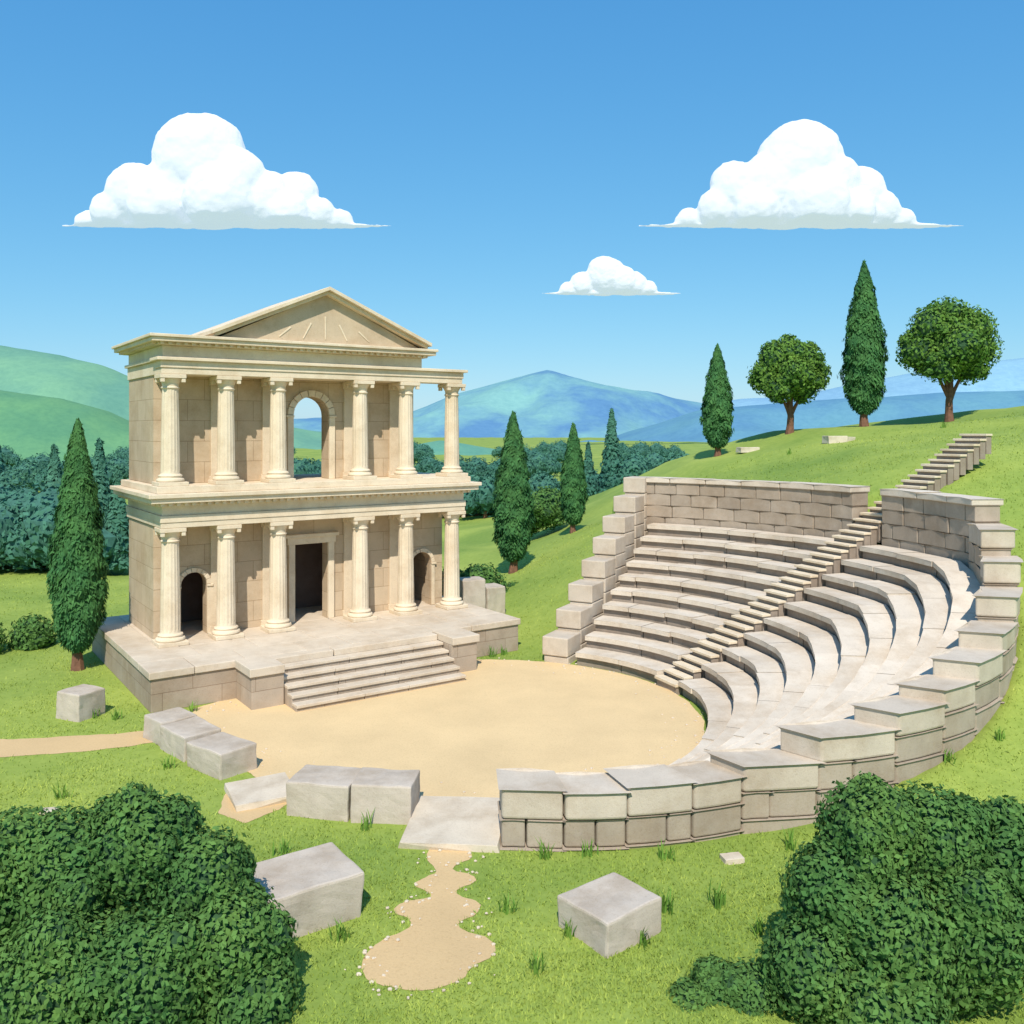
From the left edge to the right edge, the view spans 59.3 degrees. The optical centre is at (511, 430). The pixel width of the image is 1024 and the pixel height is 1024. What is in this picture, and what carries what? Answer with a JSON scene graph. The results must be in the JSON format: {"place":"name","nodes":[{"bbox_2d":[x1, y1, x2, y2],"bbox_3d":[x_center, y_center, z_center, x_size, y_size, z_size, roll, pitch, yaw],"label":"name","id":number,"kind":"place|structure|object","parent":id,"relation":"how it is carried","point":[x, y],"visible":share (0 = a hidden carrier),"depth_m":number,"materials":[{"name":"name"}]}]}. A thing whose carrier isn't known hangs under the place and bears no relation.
{"place":"outdoors","nodes":[
{"label":"outdoors","id":0,"kind":"place"},
{"bbox_2d":[0,732,150,756],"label":"dirt path","id":1,"kind":"structure","parent":0,"point":[27,746],"depth_m":25.82,"materials":[{"name":"beige soil"}]},
{"bbox_2d":[0,390,297,468],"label":"hill","id":2,"kind":"structure","parent":0,"point":[31,425],"depth_m":234.07,"materials":[{"name":"green plant"}]},
{"bbox_2d":[0,345,320,449],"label":"hill","id":3,"kind":"structure","parent":0,"point":[31,372],"depth_m":462.30,"materials":[{"name":"green plant"}]},
{"bbox_2d":[62,113,387,229],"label":"cloud","id":4,"kind":"structure","parent":0,"point":[205,171],"depth_m":486.38,"materials":[{"name":"white"}]},
{"bbox_2d":[220,795,285,821],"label":"dirt path","id":5,"kind":"structure","parent":0,"point":[244,815],"depth_m":21.22,"materials":[{"name":"beige soil"}]},
{"bbox_2d":[224,772,288,811],"bbox_3d":[-6.193,8.951,22.248,1.549,0.214,1.658,0,0,-28],"label":"stone slab","id":6,"kind":"object","parent":5,"relation":"on","point":[255,792],"depth_m":22.05,"materials":[{"name":"beige stone"}]},
{"bbox_2d":[362,850,495,989],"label":"dirt path","id":7,"kind":"structure","parent":0,"point":[431,948],"depth_m":15.79,"materials":[{"name":"beige soil"}]},
{"bbox_2d":[419,440,495,455],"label":"hill","id":8,"kind":"structure","parent":0,"point":[437,447],"depth_m":335.30,"materials":[{"name":"green plant"}]},
{"bbox_2d":[294,370,701,437],"bbox_3d":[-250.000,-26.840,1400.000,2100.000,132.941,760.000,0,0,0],"label":"mountain","id":9,"kind":"structure","parent":0,"point":[548,404],"depth_m":1209.24,"materials":[{"name":"blue"}]},
{"bbox_2d":[0,406,1023,1023],"bbox_3d":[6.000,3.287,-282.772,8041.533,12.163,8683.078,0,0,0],"label":"ground","id":10,"kind":"structure","parent":0,"point":[480,546],"depth_m":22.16,"materials":[{"name":"green plant"}]},
{"bbox_2d":[0,612,57,654],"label":"shrub","id":11,"kind":"object","parent":10,"relation":"on","point":[29,633],"visible":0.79,"depth_m":36.88,"materials":[{"name":"green plant"}]},
{"bbox_2d":[39,807,57,813],"bbox_3d":[-10.904,8.992,21.198,0.354,0.123,0.255,0,0,-10],"label":"stone","id":12,"kind":"object","parent":10,"relation":"on","point":[50,809],"visible":0.25,"depth_m":21.24,"materials":[{"name":"white stone"}]},
{"bbox_2d":[45,418,109,670],"bbox_3d":[-16.328,4.356,33.843,2.247,9.688,2.236,0,0,-25],"label":"cypress tree","id":13,"kind":"object","parent":10,"relation":"on","point":[78,586],"visible":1,"depth_m":33.25,"materials":[{"name":"green plant"}]},
{"bbox_2d":[55,683,104,721],"bbox_3d":[-13.594,8.615,28.360,1.054,0.933,1.034,0,0,25],"label":"stone block","id":14,"kind":"object","parent":10,"relation":"on","point":[79,703],"depth_m":28.01,"materials":[{"name":"beige stone"}]},
{"bbox_2d":[0,780,305,1023],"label":"shrub","id":15,"kind":"object","parent":10,"relation":"on","point":[221,930],"visible":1,"depth_m":13.73,"materials":[{"name":"green plant"}]},
{"bbox_2d":[143,707,196,745],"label":"stone block","id":16,"kind":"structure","parent":10,"relation":"on","point":[154,722],"depth_m":26.10,"materials":[{"name":"beige stone"}]},
{"bbox_2d":[160,717,220,761],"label":"stone block","id":17,"kind":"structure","parent":10,"relation":"on","point":[176,737],"depth_m":25.02,"materials":[{"name":"beige stone"}]},
{"bbox_2d":[186,732,256,779],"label":"stone block","id":18,"kind":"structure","parent":10,"relation":"on","point":[221,755],"depth_m":23.64,"materials":[{"name":"beige stone"}]},
{"bbox_2d":[92,287,520,712],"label":"ancient temple","id":19,"kind":"structure","parent":10,"relation":"on","point":[262,574],"depth_m":34.58,"materials":[{"name":"stone"}]},
{"bbox_2d":[180,378,435,632],"bbox_3d":[-7.903,2.853,36.540,11.160,9.685,0.239,0,0,-35],"label":"door and arch surrounds","id":20,"kind":"structure","parent":19,"relation":"in","point":[322,537],"depth_m":36.64,"materials":[{"name":"stone"}]},
{"bbox_2d":[254,842,362,939],"bbox_3d":[-3.912,8.616,16.732,1.851,0.929,1.586,0,0,-35],"label":"stone block","id":21,"kind":"object","parent":10,"relation":"on","point":[316,888],"depth_m":16.43,"materials":[{"name":"beige stone"}]},
{"bbox_2d":[286,764,360,821],"bbox_3d":[-4.405,8.614,21.414,1.639,0.888,1.224,0,0,12],"label":"stone block","id":22,"kind":"object","parent":10,"relation":"on","point":[319,791],"depth_m":20.90,"materials":[{"name":"beige stone"}]},
{"bbox_2d":[0,408,688,574],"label":"forest","id":23,"kind":"object","parent":10,"relation":"on","point":[27,517],"visible":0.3,"depth_m":89.20,"materials":[{"name":"green plant"}]},
{"bbox_2d":[350,768,419,824],"bbox_3d":[-2.962,8.604,21.145,1.463,0.958,1.175,0,0,4],"label":"stone block","id":24,"kind":"object","parent":10,"relation":"on","point":[390,795],"depth_m":20.61,"materials":[{"name":"beige stone"}]},
{"bbox_2d":[189,659,703,797],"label":"orchestra floor","id":25,"kind":"structure","parent":10,"relation":"on","point":[473,731],"depth_m":27.20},
{"bbox_2d":[398,796,500,852],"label":"stone slab","id":26,"kind":"structure","parent":10,"relation":"on","point":[455,823],"depth_m":20.14,"materials":[{"name":"beige stone"}]},
{"bbox_2d":[206,657,704,998],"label":"gravel","id":27,"kind":"structure","parent":10,"relation":"on","point":[401,923],"depth_m":16.96,"materials":[{"name":"beige gravel"}]},
{"bbox_2d":[460,576,484,607],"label":"stone block","id":28,"kind":"object","parent":10,"relation":"on","point":[472,590],"depth_m":41.11,"materials":[{"name":"beige stone"}]},
{"bbox_2d":[442,562,517,595],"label":"shrub","id":29,"kind":"object","parent":10,"relation":"on","point":[486,574],"visible":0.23,"depth_m":46.00,"materials":[{"name":"green plant"}]},
{"bbox_2d":[485,583,504,613],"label":"stone block","id":30,"kind":"object","parent":10,"relation":"on","point":[494,596],"depth_m":41.80,"materials":[{"name":"beige stone"}]},
{"bbox_2d":[491,410,535,573],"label":"cypress tree","id":31,"kind":"object","parent":10,"relation":"on","point":[513,504],"visible":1,"depth_m":49.73,"materials":[{"name":"green plant"}]},
{"bbox_2d":[50,421,1008,978],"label":"grass tufts","id":32,"kind":"object","parent":10,"relation":"on","point":[716,895],"visible":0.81,"depth_m":18.85,"materials":[{"name":"green plant"}]},
{"bbox_2d":[530,486,564,536],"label":"shrub","id":33,"kind":"object","parent":10,"relation":"on","point":[546,509],"visible":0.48,"depth_m":60.98,"materials":[{"name":"green plant"}]},
{"bbox_2d":[559,421,588,533],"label":"cypress tree","id":34,"kind":"object","parent":10,"relation":"on","point":[573,492],"visible":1,"depth_m":54.52,"materials":[{"name":"green plant"}]},
{"bbox_2d":[558,873,661,958],"bbox_3d":[1.770,8.731,16.249,1.418,0.678,1.328,0,0,-38],"label":"stone block","id":35,"kind":"object","parent":10,"relation":"on","point":[610,914],"depth_m":15.93,"materials":[{"name":"beige stone"}]},
{"bbox_2d":[699,343,734,456],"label":"cypress tree","id":36,"kind":"object","parent":10,"relation":"on","point":[717,409],"visible":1,"depth_m":59.41,"materials":[{"name":"green plant"}]},
{"bbox_2d":[666,952,784,1017],"bbox_3d":[3.355,9.025,14.432,2.003,1.133,1.325,0,0,0],"label":"shrub","id":37,"kind":"object","parent":10,"relation":"on","point":[712,979],"visible":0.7,"depth_m":14.12,"materials":[{"name":"green plant"}]},
{"bbox_2d":[720,852,744,864],"bbox_3d":[4.601,8.971,18.800,0.440,0.162,0.311,0,0,-10],"label":"stone","id":38,"kind":"object","parent":10,"relation":"on","point":[729,858],"visible":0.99,"depth_m":18.72,"materials":[{"name":"beige stone"}]},
{"bbox_2d":[736,447,759,452],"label":"stone","id":39,"kind":"object","parent":10,"relation":"on","point":[744,449],"visible":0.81,"depth_m":57.59,"materials":[{"name":"beige stone"}]},
{"bbox_2d":[496,434,1022,851],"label":"amphitheater","id":40,"kind":"object","parent":10,"relation":"on","point":[803,645],"visible":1,"depth_m":28.90,"materials":[{"name":"stone"}]},
{"bbox_2d":[746,333,831,434],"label":"oak tree","id":41,"kind":"object","parent":10,"relation":"on","point":[788,368],"visible":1,"depth_m":58.96,"materials":[{"name":"green plant"}]},
{"bbox_2d":[822,436,847,443],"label":"stone","id":42,"kind":"object","parent":10,"relation":"on","point":[832,439],"visible":0.78,"depth_m":52.63,"materials":[{"name":"beige stone"}]},
{"bbox_2d":[837,259,889,426],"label":"cypress tree","id":43,"kind":"object","parent":10,"relation":"on","point":[865,357],"visible":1,"depth_m":57.75,"materials":[{"name":"green plant"}]},
{"bbox_2d":[755,770,1023,1023],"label":"shrub","id":44,"kind":"object","parent":10,"relation":"on","point":[908,905],"visible":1,"depth_m":13.66,"materials":[{"name":"green plant"}]},
{"bbox_2d":[895,295,1004,421],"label":"oak tree","id":45,"kind":"object","parent":10,"relation":"on","point":[947,341],"visible":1,"depth_m":55.77,"materials":[{"name":"green plant"}]},
{"bbox_2d":[0,0,1023,418],"label":"sky","id":46,"kind":"structure","parent":0,"point":[503,148],"materials":[{"name":"blue"}]},
{"bbox_2d":[545,256,679,295],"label":"cloud","id":47,"kind":"structure","parent":0,"point":[604,276],"depth_m":495.63,"materials":[{"name":"white"}]},
{"bbox_2d":[639,119,960,229],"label":"cloud","id":48,"kind":"structure","parent":0,"point":[804,173],"depth_m":486.98,"materials":[{"name":"white"}]},
{"bbox_2d":[580,390,1023,441],"bbox_3d":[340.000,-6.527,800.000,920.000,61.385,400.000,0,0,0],"label":"mountain","id":49,"kind":"structure","parent":0,"point":[750,420],"depth_m":737.31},
{"bbox_2d":[732,358,1023,406],"bbox_3d":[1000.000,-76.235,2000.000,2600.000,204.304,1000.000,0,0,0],"label":"mountain","id":50,"kind":"structure","parent":0,"point":[1006,375],"depth_m":1864.48,"materials":[{"name":"blue"}]}
]}

